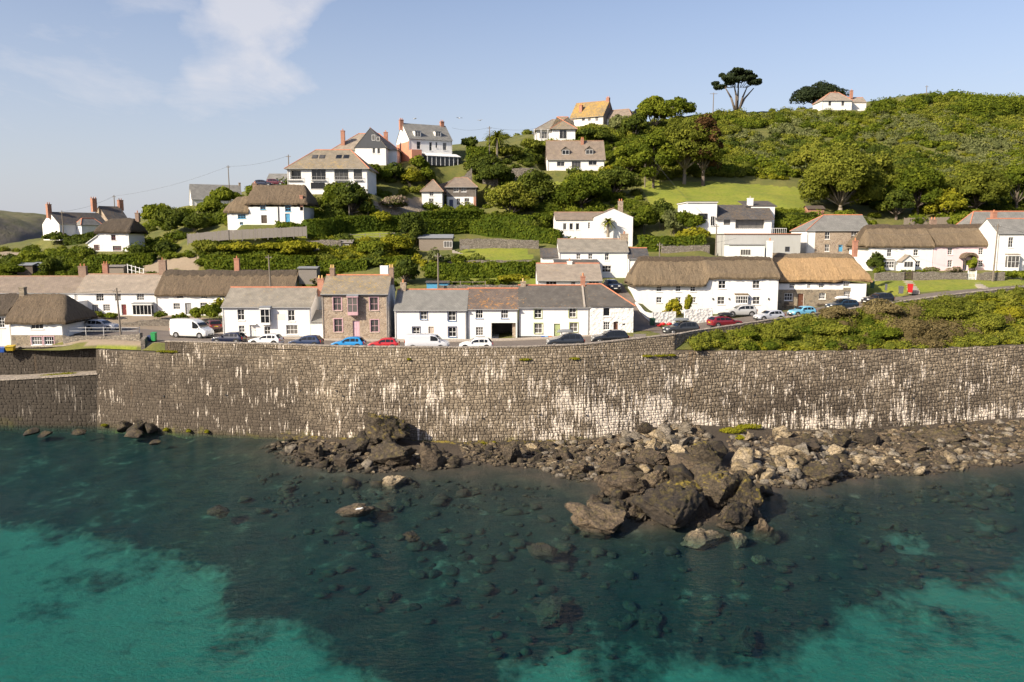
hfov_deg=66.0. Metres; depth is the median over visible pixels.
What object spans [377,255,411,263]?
hedge
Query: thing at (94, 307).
window
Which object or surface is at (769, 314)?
parked car
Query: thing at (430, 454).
rock outcrop
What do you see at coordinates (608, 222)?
palm tree
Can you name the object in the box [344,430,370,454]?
rock outcrop
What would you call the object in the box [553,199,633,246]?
house
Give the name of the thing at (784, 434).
boulder
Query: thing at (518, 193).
tree
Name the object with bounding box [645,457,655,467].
boulder
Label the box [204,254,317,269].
hedge
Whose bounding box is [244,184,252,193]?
bush
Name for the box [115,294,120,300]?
window
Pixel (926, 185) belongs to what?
tree
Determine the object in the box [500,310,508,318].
window
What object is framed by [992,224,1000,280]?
utility pole
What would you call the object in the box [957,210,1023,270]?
house
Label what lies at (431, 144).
house
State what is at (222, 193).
bush
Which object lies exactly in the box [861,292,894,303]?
parked car
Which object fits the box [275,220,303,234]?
hedge
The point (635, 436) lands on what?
boulder
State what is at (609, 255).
house
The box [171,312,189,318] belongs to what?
bush
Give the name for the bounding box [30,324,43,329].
window
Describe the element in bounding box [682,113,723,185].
tree
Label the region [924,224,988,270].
thatched cottage
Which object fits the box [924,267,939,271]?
bush
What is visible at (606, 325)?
window
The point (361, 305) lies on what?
stone house
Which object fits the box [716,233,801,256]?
garage block
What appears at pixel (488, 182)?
garden wall
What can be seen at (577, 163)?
window
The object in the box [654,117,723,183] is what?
tree
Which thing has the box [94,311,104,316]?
bush
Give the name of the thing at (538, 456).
boulder
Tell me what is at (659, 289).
window
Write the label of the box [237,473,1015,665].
drowned stones
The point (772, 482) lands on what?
boulder
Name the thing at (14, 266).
bush
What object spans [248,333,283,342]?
parked car
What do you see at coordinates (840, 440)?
rock outcrop
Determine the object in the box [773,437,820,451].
rock outcrop
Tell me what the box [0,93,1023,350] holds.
hillside
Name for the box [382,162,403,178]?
bush
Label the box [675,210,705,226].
bush
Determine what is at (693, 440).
boulder
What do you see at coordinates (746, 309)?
parked car
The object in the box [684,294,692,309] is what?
bush
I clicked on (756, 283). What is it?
window
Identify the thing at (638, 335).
bench
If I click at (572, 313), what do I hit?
window
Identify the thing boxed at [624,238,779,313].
thatched cottage
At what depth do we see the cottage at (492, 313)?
105.73 m
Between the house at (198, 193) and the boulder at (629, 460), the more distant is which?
the house at (198, 193)
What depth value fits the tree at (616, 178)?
173.90 m
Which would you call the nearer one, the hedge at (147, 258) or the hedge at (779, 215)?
the hedge at (147, 258)
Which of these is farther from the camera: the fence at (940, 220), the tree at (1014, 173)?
the tree at (1014, 173)
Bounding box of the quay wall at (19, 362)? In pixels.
[0,344,99,374]
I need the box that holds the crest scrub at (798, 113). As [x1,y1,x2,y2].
[474,106,868,150]
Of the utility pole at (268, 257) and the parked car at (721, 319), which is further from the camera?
the utility pole at (268, 257)
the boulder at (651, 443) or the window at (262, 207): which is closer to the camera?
the boulder at (651, 443)
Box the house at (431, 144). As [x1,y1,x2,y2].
[396,118,459,165]
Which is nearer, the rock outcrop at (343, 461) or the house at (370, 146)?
the rock outcrop at (343, 461)
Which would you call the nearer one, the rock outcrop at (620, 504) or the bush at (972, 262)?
the rock outcrop at (620, 504)
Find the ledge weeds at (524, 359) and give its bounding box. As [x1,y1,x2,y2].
[156,350,675,360]
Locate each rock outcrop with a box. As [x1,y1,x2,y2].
[206,505,229,518]
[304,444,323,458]
[334,452,353,469]
[335,503,376,517]
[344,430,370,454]
[363,412,410,444]
[366,441,416,465]
[382,475,405,489]
[403,530,419,542]
[418,441,445,469]
[446,455,461,465]
[502,440,521,462]
[526,542,558,560]
[529,594,562,627]
[564,501,625,538]
[568,462,588,473]
[586,494,603,502]
[597,469,646,496]
[598,456,625,472]
[609,498,628,511]
[626,504,643,518]
[631,485,703,528]
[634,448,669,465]
[637,608,662,630]
[640,469,667,488]
[655,475,702,491]
[680,527,723,550]
[689,440,722,461]
[689,461,726,481]
[694,470,739,508]
[696,492,710,518]
[715,520,735,530]
[721,501,752,529]
[727,471,762,507]
[729,625,755,655]
[730,532,747,548]
[746,498,762,525]
[751,554,767,564]
[752,517,780,544]
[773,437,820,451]
[803,462,845,480]
[831,433,851,446]
[851,432,879,445]
[898,443,929,453]
[918,428,967,442]
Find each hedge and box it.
[62,231,97,245]
[86,252,156,268]
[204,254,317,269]
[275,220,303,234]
[302,217,345,236]
[317,259,367,272]
[336,214,399,232]
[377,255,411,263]
[419,209,484,219]
[423,218,563,245]
[424,260,537,277]
[465,146,488,161]
[480,214,535,225]
[636,234,706,251]
[774,212,816,219]
[899,269,931,276]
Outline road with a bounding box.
[76,285,1023,349]
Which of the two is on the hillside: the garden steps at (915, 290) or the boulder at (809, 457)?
the garden steps at (915, 290)
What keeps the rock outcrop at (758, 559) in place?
on the sea bed
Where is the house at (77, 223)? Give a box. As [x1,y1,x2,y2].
[41,202,105,239]
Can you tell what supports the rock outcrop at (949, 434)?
on the sea bed
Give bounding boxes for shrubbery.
[0,129,650,268]
[256,233,475,266]
[774,203,1023,230]
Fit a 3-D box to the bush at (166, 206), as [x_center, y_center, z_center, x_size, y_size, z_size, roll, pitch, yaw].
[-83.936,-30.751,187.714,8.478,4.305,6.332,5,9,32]
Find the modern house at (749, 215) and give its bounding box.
[677,196,786,233]
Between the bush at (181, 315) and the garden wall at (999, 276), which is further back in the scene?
the garden wall at (999, 276)
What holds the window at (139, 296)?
in the cottage at (136, 297)
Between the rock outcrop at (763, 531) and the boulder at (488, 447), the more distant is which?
the boulder at (488, 447)
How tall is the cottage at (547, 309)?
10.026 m
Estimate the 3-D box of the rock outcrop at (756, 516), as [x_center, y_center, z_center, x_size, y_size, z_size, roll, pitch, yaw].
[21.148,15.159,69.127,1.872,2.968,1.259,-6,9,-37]
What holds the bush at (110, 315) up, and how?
on the hillside
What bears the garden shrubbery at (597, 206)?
on the hillside
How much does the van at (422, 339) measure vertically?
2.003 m
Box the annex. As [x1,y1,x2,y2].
[627,247,648,271]
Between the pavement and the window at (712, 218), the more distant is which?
the window at (712, 218)
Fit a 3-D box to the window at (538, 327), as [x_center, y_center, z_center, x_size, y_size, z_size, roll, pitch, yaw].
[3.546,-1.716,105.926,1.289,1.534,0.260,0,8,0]
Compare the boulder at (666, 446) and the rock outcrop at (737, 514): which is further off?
the boulder at (666, 446)
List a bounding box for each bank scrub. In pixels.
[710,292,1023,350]
[712,297,1023,350]
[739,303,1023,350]
[833,300,1016,350]
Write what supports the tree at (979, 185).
on the hillside
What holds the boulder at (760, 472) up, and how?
on the sea bed
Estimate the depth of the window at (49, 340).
107.00 m
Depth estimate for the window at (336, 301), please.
105.13 m
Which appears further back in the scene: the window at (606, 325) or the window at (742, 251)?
the window at (742, 251)
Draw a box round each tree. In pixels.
[328,181,374,214]
[393,257,419,285]
[482,129,511,156]
[483,181,538,212]
[517,169,556,201]
[549,172,612,206]
[596,165,642,192]
[600,218,615,236]
[609,143,639,170]
[615,113,650,134]
[629,132,678,187]
[632,95,676,125]
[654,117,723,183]
[664,96,696,118]
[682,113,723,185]
[711,67,761,111]
[786,141,822,171]
[789,80,849,104]
[797,138,888,209]
[871,151,899,187]
[875,188,915,219]
[886,167,951,214]
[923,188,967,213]
[947,164,1014,208]
[1001,163,1023,207]
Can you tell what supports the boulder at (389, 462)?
on the sea bed
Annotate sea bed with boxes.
[0,417,1023,681]
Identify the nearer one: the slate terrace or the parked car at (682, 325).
the parked car at (682, 325)
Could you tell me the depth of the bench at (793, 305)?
120.06 m
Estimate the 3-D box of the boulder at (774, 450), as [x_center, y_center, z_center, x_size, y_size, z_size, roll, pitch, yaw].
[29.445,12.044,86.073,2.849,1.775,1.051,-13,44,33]
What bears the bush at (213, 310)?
on the hillside
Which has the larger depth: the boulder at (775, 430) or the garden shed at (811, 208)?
the garden shed at (811, 208)
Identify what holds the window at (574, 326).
in the cottage at (547, 309)
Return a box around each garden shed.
[17,263,37,275]
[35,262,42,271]
[109,265,128,272]
[266,174,286,180]
[297,266,321,283]
[341,240,354,245]
[418,234,462,253]
[425,281,450,288]
[802,206,825,214]
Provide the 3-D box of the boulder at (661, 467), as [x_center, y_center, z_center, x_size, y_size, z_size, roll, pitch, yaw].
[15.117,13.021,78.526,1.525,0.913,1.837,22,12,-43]
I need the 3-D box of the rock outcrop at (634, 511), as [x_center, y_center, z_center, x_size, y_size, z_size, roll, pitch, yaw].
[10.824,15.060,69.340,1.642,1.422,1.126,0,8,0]
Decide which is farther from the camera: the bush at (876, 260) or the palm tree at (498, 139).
the palm tree at (498, 139)
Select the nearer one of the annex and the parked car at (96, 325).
the parked car at (96, 325)
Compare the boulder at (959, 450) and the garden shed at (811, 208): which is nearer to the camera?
the boulder at (959, 450)
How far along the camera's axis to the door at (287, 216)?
149.35 m
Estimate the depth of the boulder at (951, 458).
85.58 m
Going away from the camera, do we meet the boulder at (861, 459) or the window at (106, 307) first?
the boulder at (861, 459)
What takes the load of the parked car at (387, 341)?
on the road
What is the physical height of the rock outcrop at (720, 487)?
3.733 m
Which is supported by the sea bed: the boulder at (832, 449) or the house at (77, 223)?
the boulder at (832, 449)
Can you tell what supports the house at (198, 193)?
on the hillside
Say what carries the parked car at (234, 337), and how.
on the road
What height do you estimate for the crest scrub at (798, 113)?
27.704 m
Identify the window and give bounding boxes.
[0,317,4,327]
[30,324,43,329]
[30,336,42,345]
[43,336,54,344]
[92,305,97,310]
[96,294,103,300]
[103,304,109,310]
[111,235,115,240]
[113,246,121,250]
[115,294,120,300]
[131,302,153,315]
[137,294,143,299]
[173,303,179,308]
[237,214,245,218]
[237,309,244,320]
[239,326,244,332]
[259,306,271,324]
[260,205,265,209]
[264,327,269,333]
[285,205,290,211]
[286,325,298,334]
[287,310,295,321]
[292,170,300,178]
[311,183,324,188]
[312,169,325,179]
[332,297,341,310]
[333,318,342,332]
[334,169,348,179]
[346,294,358,314]
[354,169,361,178]
[369,297,378,310]
[370,319,379,332]
[412,326,420,332]
[419,311,427,319]
[444,241,451,246]
[447,311,456,320]
[448,326,456,336]
[475,310,483,318]
[476,327,482,334]
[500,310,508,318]
[534,309,541,318]
[534,323,542,333]
[540,132,548,138]
[546,281,556,283]
[557,161,564,166]
[559,130,566,138]
[568,309,576,317]
[569,322,578,331]
[572,161,580,167]
[576,253,580,258]
[588,160,596,165]
[601,266,611,272]
[603,308,610,316]
[603,322,609,330]
[604,253,608,260]
[656,286,661,291]
[656,297,661,302]
[676,286,680,291]
[698,213,707,219]
[710,216,714,225]
[717,297,724,304]
[718,280,725,288]
[724,220,729,224]
[734,293,748,306]
[735,220,763,227]
[740,249,750,254]
[752,280,759,288]
[752,297,760,304]
[784,293,792,300]
[818,293,825,299]
[824,232,829,239]
[824,244,829,251]
[843,281,848,286]
[844,291,849,296]
[884,259,894,269]
[886,249,891,256]
[915,261,920,267]
[947,260,951,267]
[978,248,982,254]
[978,260,982,267]
[1004,254,1020,270]
[1008,237,1013,247]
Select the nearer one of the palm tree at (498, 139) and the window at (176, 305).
the window at (176, 305)
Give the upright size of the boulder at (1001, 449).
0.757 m
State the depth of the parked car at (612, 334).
97.34 m
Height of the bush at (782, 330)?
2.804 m
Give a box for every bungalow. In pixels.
[533,116,577,140]
[535,258,602,283]
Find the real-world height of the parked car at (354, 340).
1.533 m
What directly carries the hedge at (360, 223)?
on the hillside
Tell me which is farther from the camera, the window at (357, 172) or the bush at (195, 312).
the window at (357, 172)
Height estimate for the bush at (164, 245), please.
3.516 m
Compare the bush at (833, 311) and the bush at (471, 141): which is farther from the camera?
the bush at (471, 141)
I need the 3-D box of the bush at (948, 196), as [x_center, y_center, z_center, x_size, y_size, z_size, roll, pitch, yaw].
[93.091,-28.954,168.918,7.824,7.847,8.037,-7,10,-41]
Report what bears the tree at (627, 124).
on the hillside
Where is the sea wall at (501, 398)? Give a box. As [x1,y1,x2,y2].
[96,344,1023,441]
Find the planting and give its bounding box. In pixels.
[0,247,539,285]
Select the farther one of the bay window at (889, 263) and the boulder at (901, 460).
the bay window at (889, 263)
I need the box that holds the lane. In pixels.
[602,283,661,330]
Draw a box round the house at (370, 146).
[332,128,401,164]
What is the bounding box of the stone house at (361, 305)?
[320,264,395,338]
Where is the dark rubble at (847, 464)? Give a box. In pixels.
[328,421,1023,488]
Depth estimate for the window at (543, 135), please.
210.77 m
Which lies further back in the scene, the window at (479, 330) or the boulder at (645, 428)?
the window at (479, 330)
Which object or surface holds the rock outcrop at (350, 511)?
in the sea
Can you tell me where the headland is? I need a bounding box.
[0,210,45,244]
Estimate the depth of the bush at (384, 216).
153.03 m
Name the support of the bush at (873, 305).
on the hillside
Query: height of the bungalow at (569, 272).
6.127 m
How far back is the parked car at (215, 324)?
111.66 m
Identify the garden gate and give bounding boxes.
[904,270,912,279]
[967,270,976,279]
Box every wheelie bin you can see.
[0,346,6,351]
[4,345,15,350]
[150,332,156,340]
[650,317,654,324]
[898,286,903,293]
[907,284,913,292]
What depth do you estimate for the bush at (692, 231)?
151.48 m
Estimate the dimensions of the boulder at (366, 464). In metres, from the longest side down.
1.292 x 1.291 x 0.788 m
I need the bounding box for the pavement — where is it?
[214,332,591,341]
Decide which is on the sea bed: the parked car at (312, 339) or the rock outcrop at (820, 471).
the rock outcrop at (820, 471)
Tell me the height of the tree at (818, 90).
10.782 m
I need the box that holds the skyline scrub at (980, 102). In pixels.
[864,89,1023,114]
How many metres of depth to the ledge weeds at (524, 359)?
95.86 m
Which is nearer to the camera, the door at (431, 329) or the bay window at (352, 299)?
the bay window at (352, 299)
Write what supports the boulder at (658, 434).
on the sea bed
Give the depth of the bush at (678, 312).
115.25 m
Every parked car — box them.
[84,319,118,331]
[205,320,221,330]
[211,332,246,341]
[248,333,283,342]
[253,180,273,184]
[266,179,284,184]
[288,335,323,343]
[331,336,366,344]
[368,337,399,345]
[459,337,492,345]
[546,329,584,344]
[591,329,628,341]
[603,279,620,290]
[662,318,699,333]
[706,312,742,326]
[724,304,757,316]
[753,309,785,319]
[787,306,816,315]
[825,296,858,307]
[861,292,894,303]
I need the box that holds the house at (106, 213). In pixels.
[90,197,126,220]
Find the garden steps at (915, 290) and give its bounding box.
[902,280,919,293]
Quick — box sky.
[0,0,1023,218]
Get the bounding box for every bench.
[633,334,645,337]
[784,302,794,307]
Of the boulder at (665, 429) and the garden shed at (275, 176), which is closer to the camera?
the boulder at (665, 429)
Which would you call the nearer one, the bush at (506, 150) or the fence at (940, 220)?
the fence at (940, 220)
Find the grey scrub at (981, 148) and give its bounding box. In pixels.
[718,108,1023,177]
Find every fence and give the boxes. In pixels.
[127,264,143,272]
[187,226,306,244]
[350,232,394,236]
[904,217,950,224]
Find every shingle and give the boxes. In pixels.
[259,420,1023,527]
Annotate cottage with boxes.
[0,293,27,345]
[4,287,97,345]
[74,261,161,315]
[86,211,147,250]
[154,256,305,314]
[220,275,324,337]
[223,181,318,229]
[393,279,468,338]
[420,177,479,207]
[467,288,518,338]
[518,273,589,337]
[586,283,635,334]
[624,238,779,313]
[772,238,872,309]
[845,217,936,270]
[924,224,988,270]
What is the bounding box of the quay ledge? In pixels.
[0,371,97,433]
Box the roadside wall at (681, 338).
[675,286,1023,348]
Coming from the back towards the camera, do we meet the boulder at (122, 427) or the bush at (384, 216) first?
the bush at (384, 216)
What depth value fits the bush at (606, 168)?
187.50 m
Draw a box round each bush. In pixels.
[0,260,25,274]
[11,250,46,262]
[38,256,63,275]
[41,231,68,244]
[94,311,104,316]
[103,312,117,318]
[140,204,167,218]
[141,203,171,209]
[151,207,188,231]
[152,239,177,251]
[153,310,167,318]
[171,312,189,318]
[181,212,211,233]
[189,307,202,318]
[191,239,224,250]
[195,199,227,211]
[199,303,221,319]
[203,186,241,203]
[213,297,223,318]
[216,240,262,250]
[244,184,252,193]
[255,242,283,248]
[278,240,325,252]
[310,277,325,284]
[321,181,344,202]
[356,240,390,251]
[368,163,392,179]
[369,210,394,220]
[378,195,408,211]
[380,234,412,251]
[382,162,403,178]
[397,211,428,243]
[400,167,424,186]
[409,154,429,169]
[421,166,435,183]
[426,247,444,261]
[451,254,466,262]
[461,136,478,146]
[463,153,499,170]
[476,162,514,186]
[492,144,523,159]
[497,274,529,284]
[520,138,545,148]
[533,211,553,220]
[573,170,599,176]
[578,127,615,141]
[598,165,612,171]
[608,114,627,127]
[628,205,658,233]
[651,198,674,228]
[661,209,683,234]
[665,298,681,310]
[672,308,681,316]
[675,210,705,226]
[675,227,711,237]
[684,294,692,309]
[715,339,728,343]
[735,330,763,339]
[758,322,797,338]
[810,322,854,335]
[818,305,858,318]
[860,298,908,314]
[866,251,884,267]
[867,327,903,340]
[873,266,885,272]
[896,318,945,339]
[905,299,975,318]
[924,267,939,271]
[944,266,964,272]
[961,312,1005,332]
[966,257,977,270]
[994,306,1023,317]
[1003,270,1018,278]
[1016,270,1023,280]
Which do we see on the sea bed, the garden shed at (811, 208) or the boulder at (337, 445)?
the boulder at (337, 445)
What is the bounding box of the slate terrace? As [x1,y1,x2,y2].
[0,264,87,306]
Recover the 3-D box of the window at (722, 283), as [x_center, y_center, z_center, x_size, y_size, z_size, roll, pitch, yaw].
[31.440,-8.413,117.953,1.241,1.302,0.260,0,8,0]
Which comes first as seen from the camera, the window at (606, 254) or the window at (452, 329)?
the window at (452, 329)
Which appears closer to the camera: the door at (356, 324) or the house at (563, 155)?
the door at (356, 324)
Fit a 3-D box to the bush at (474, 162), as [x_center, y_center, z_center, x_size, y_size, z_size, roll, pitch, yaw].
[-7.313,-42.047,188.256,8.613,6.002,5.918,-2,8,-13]
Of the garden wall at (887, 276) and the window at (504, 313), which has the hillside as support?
the garden wall at (887, 276)
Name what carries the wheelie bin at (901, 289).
on the road
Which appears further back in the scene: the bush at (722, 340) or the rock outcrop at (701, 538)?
the bush at (722, 340)
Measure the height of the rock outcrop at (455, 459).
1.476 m
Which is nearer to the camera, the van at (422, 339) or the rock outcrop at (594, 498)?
the rock outcrop at (594, 498)
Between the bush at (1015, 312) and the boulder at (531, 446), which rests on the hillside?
the bush at (1015, 312)
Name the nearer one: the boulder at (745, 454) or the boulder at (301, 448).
the boulder at (745, 454)
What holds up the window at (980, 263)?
in the thatched cottage at (948, 252)
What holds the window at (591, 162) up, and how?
in the house at (563, 155)
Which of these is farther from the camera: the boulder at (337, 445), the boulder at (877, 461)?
the boulder at (337, 445)
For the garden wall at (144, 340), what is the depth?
101.20 m
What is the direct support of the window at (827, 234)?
in the stone house at (830, 233)
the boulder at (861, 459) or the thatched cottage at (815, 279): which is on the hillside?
the thatched cottage at (815, 279)
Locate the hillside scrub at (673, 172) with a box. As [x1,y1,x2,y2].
[624,93,1023,213]
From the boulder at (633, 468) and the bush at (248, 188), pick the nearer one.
the boulder at (633, 468)
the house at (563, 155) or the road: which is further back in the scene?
the house at (563, 155)
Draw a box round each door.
[121,304,126,314]
[185,303,190,313]
[248,323,256,335]
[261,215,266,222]
[285,214,289,221]
[353,321,359,335]
[428,327,433,332]
[554,324,559,335]
[613,322,617,328]
[797,294,803,306]
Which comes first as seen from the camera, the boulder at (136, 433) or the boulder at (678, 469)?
the boulder at (678, 469)
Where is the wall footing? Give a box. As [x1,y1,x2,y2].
[278,433,579,444]
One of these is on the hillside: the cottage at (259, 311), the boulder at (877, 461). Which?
the cottage at (259, 311)
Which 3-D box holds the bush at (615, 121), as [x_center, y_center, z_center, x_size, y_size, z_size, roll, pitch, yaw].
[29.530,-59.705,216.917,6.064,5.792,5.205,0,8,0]
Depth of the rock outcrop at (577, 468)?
81.66 m
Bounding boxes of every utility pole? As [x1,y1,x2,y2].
[60,211,63,243]
[113,288,121,334]
[265,255,271,285]
[435,253,440,288]
[714,224,718,255]
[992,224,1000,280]
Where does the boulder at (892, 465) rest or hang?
on the sea bed
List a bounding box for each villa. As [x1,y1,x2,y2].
[570,96,636,125]
[812,89,866,110]
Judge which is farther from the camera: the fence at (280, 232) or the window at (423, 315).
the fence at (280, 232)
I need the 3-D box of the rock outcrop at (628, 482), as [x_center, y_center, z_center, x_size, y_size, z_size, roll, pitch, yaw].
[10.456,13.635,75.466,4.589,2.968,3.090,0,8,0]
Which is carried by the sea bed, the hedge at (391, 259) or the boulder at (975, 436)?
the boulder at (975, 436)
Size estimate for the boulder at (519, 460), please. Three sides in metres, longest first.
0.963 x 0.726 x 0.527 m
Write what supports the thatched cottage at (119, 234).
on the hillside
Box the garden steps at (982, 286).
[975,284,987,288]
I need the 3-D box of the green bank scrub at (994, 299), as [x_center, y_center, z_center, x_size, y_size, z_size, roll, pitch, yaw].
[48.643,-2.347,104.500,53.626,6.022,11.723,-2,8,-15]
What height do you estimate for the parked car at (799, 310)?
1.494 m
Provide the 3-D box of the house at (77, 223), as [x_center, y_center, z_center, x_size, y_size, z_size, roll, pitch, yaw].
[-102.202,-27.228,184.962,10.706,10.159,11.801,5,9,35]
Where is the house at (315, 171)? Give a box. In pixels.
[284,149,378,194]
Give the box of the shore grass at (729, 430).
[719,423,762,439]
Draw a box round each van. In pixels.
[169,318,213,338]
[404,333,449,345]
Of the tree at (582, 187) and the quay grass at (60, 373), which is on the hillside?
the tree at (582, 187)
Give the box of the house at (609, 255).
[540,231,628,277]
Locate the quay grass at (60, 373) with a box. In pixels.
[40,372,75,375]
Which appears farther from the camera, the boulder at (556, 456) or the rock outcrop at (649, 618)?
the boulder at (556, 456)
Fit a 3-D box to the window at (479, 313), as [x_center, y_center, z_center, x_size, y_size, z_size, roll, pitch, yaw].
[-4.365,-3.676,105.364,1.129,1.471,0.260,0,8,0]
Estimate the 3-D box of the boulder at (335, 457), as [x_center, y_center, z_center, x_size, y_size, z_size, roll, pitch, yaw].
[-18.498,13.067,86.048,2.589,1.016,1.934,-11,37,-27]
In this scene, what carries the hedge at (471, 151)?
on the hillside
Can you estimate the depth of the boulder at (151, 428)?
99.51 m
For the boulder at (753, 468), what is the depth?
79.29 m
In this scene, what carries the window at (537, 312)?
in the cottage at (547, 309)
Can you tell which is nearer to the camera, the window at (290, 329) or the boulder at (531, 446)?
the boulder at (531, 446)
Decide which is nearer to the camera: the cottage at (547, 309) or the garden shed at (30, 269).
the cottage at (547, 309)
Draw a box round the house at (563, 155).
[545,137,605,170]
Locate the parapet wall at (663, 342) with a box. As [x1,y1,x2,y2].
[165,333,674,356]
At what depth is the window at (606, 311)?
105.52 m
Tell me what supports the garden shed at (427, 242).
on the hillside
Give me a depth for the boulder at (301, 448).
89.13 m
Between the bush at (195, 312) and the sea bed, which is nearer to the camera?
the sea bed
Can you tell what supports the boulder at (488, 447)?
on the sea bed
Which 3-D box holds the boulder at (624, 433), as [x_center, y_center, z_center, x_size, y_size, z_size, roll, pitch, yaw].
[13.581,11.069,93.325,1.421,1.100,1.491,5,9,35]
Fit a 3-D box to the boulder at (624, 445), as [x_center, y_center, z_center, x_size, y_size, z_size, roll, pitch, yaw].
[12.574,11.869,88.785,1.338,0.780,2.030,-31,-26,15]
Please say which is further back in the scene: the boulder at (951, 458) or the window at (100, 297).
the window at (100, 297)
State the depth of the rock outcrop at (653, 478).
76.09 m
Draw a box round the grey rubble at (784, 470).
[541,419,1023,485]
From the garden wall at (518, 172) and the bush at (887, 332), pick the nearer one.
the bush at (887, 332)
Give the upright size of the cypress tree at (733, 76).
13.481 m
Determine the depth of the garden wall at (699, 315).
111.84 m
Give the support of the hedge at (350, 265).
on the hillside
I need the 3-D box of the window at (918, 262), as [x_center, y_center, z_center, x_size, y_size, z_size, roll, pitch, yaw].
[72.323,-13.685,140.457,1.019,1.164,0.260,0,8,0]
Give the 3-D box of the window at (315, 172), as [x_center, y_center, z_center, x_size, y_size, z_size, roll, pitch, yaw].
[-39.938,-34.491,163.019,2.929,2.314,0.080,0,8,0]
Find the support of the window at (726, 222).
in the modern house at (749, 215)
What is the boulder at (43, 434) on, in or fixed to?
in the sea
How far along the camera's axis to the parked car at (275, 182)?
176.00 m
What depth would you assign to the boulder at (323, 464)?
84.66 m
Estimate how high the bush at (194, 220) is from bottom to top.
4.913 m
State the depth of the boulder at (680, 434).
91.90 m
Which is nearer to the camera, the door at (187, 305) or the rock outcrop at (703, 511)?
the rock outcrop at (703, 511)
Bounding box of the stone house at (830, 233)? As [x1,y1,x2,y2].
[790,214,867,253]
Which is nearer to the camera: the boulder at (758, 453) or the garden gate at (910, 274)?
the boulder at (758, 453)
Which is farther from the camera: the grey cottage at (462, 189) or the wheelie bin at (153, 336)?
the grey cottage at (462, 189)
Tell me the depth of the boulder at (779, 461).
82.40 m
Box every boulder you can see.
[23,427,39,435]
[37,431,52,437]
[71,429,86,434]
[117,421,131,432]
[124,428,143,437]
[126,421,143,432]
[132,417,142,423]
[145,423,158,433]
[149,439,160,444]
[285,443,296,452]
[295,458,302,466]
[297,443,305,454]
[314,459,328,467]
[330,453,345,464]
[334,443,341,448]
[361,459,373,469]
[365,467,373,472]
[386,460,399,465]
[476,446,483,451]
[483,445,492,450]
[484,451,492,458]
[517,458,523,463]
[520,448,530,454]
[526,443,536,450]
[531,449,540,454]
[532,453,542,461]
[551,453,560,458]
[560,450,573,459]
[594,439,604,446]
[605,433,612,438]
[611,488,626,499]
[617,465,642,472]
[619,436,630,443]
[620,442,628,448]
[621,430,630,436]
[625,457,633,463]
[627,431,640,441]
[634,443,645,452]
[634,471,644,477]
[635,514,644,521]
[637,422,655,433]
[639,464,650,473]
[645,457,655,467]
[646,438,656,448]
[648,429,665,439]
[654,465,669,477]
[657,423,670,435]
[661,443,670,449]
[665,435,680,441]
[665,452,703,469]
[668,438,679,444]
[668,463,693,480]
[669,444,684,452]
[678,421,691,432]
[678,432,684,437]
[679,436,692,445]
[688,436,696,444]
[703,432,712,438]
[709,440,728,457]
[718,505,728,518]
[729,447,753,463]
[730,459,748,472]
[735,470,747,481]
[744,433,754,439]
[747,463,761,474]
[754,467,763,476]
[754,483,773,496]
[755,450,761,456]
[760,470,773,479]
[769,479,776,485]
[770,445,793,455]
[772,425,788,434]
[774,455,785,466]
[777,449,795,455]
[778,431,793,437]
[785,457,799,468]
[785,475,793,481]
[787,470,796,475]
[793,442,809,454]
[793,448,807,456]
[794,468,801,479]
[795,479,807,489]
[796,455,808,464]
[804,455,813,461]
[809,452,817,460]
[826,444,846,454]
[852,454,869,464]
[869,457,885,465]
[887,462,898,467]
[898,458,906,462]
[913,466,925,474]
[943,450,959,463]
[954,448,963,453]
[966,425,975,431]
[968,451,975,458]
[969,434,980,438]
[996,446,1006,452]
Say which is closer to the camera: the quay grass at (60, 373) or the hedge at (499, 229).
the quay grass at (60, 373)
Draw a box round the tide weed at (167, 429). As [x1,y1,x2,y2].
[100,424,495,443]
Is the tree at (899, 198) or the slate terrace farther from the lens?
the tree at (899, 198)
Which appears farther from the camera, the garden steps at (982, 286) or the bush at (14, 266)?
the bush at (14, 266)
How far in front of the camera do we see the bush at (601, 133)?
207.03 m
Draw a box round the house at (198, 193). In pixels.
[189,183,241,205]
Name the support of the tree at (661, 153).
on the hillside
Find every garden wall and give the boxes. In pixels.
[63,333,142,348]
[122,319,222,325]
[140,336,147,350]
[309,240,340,250]
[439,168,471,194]
[439,284,517,288]
[448,260,537,263]
[460,238,538,248]
[483,178,517,185]
[512,168,532,176]
[635,302,651,320]
[652,311,675,324]
[661,245,709,253]
[684,308,712,322]
[874,272,904,280]
[913,271,967,279]
[976,272,1004,280]

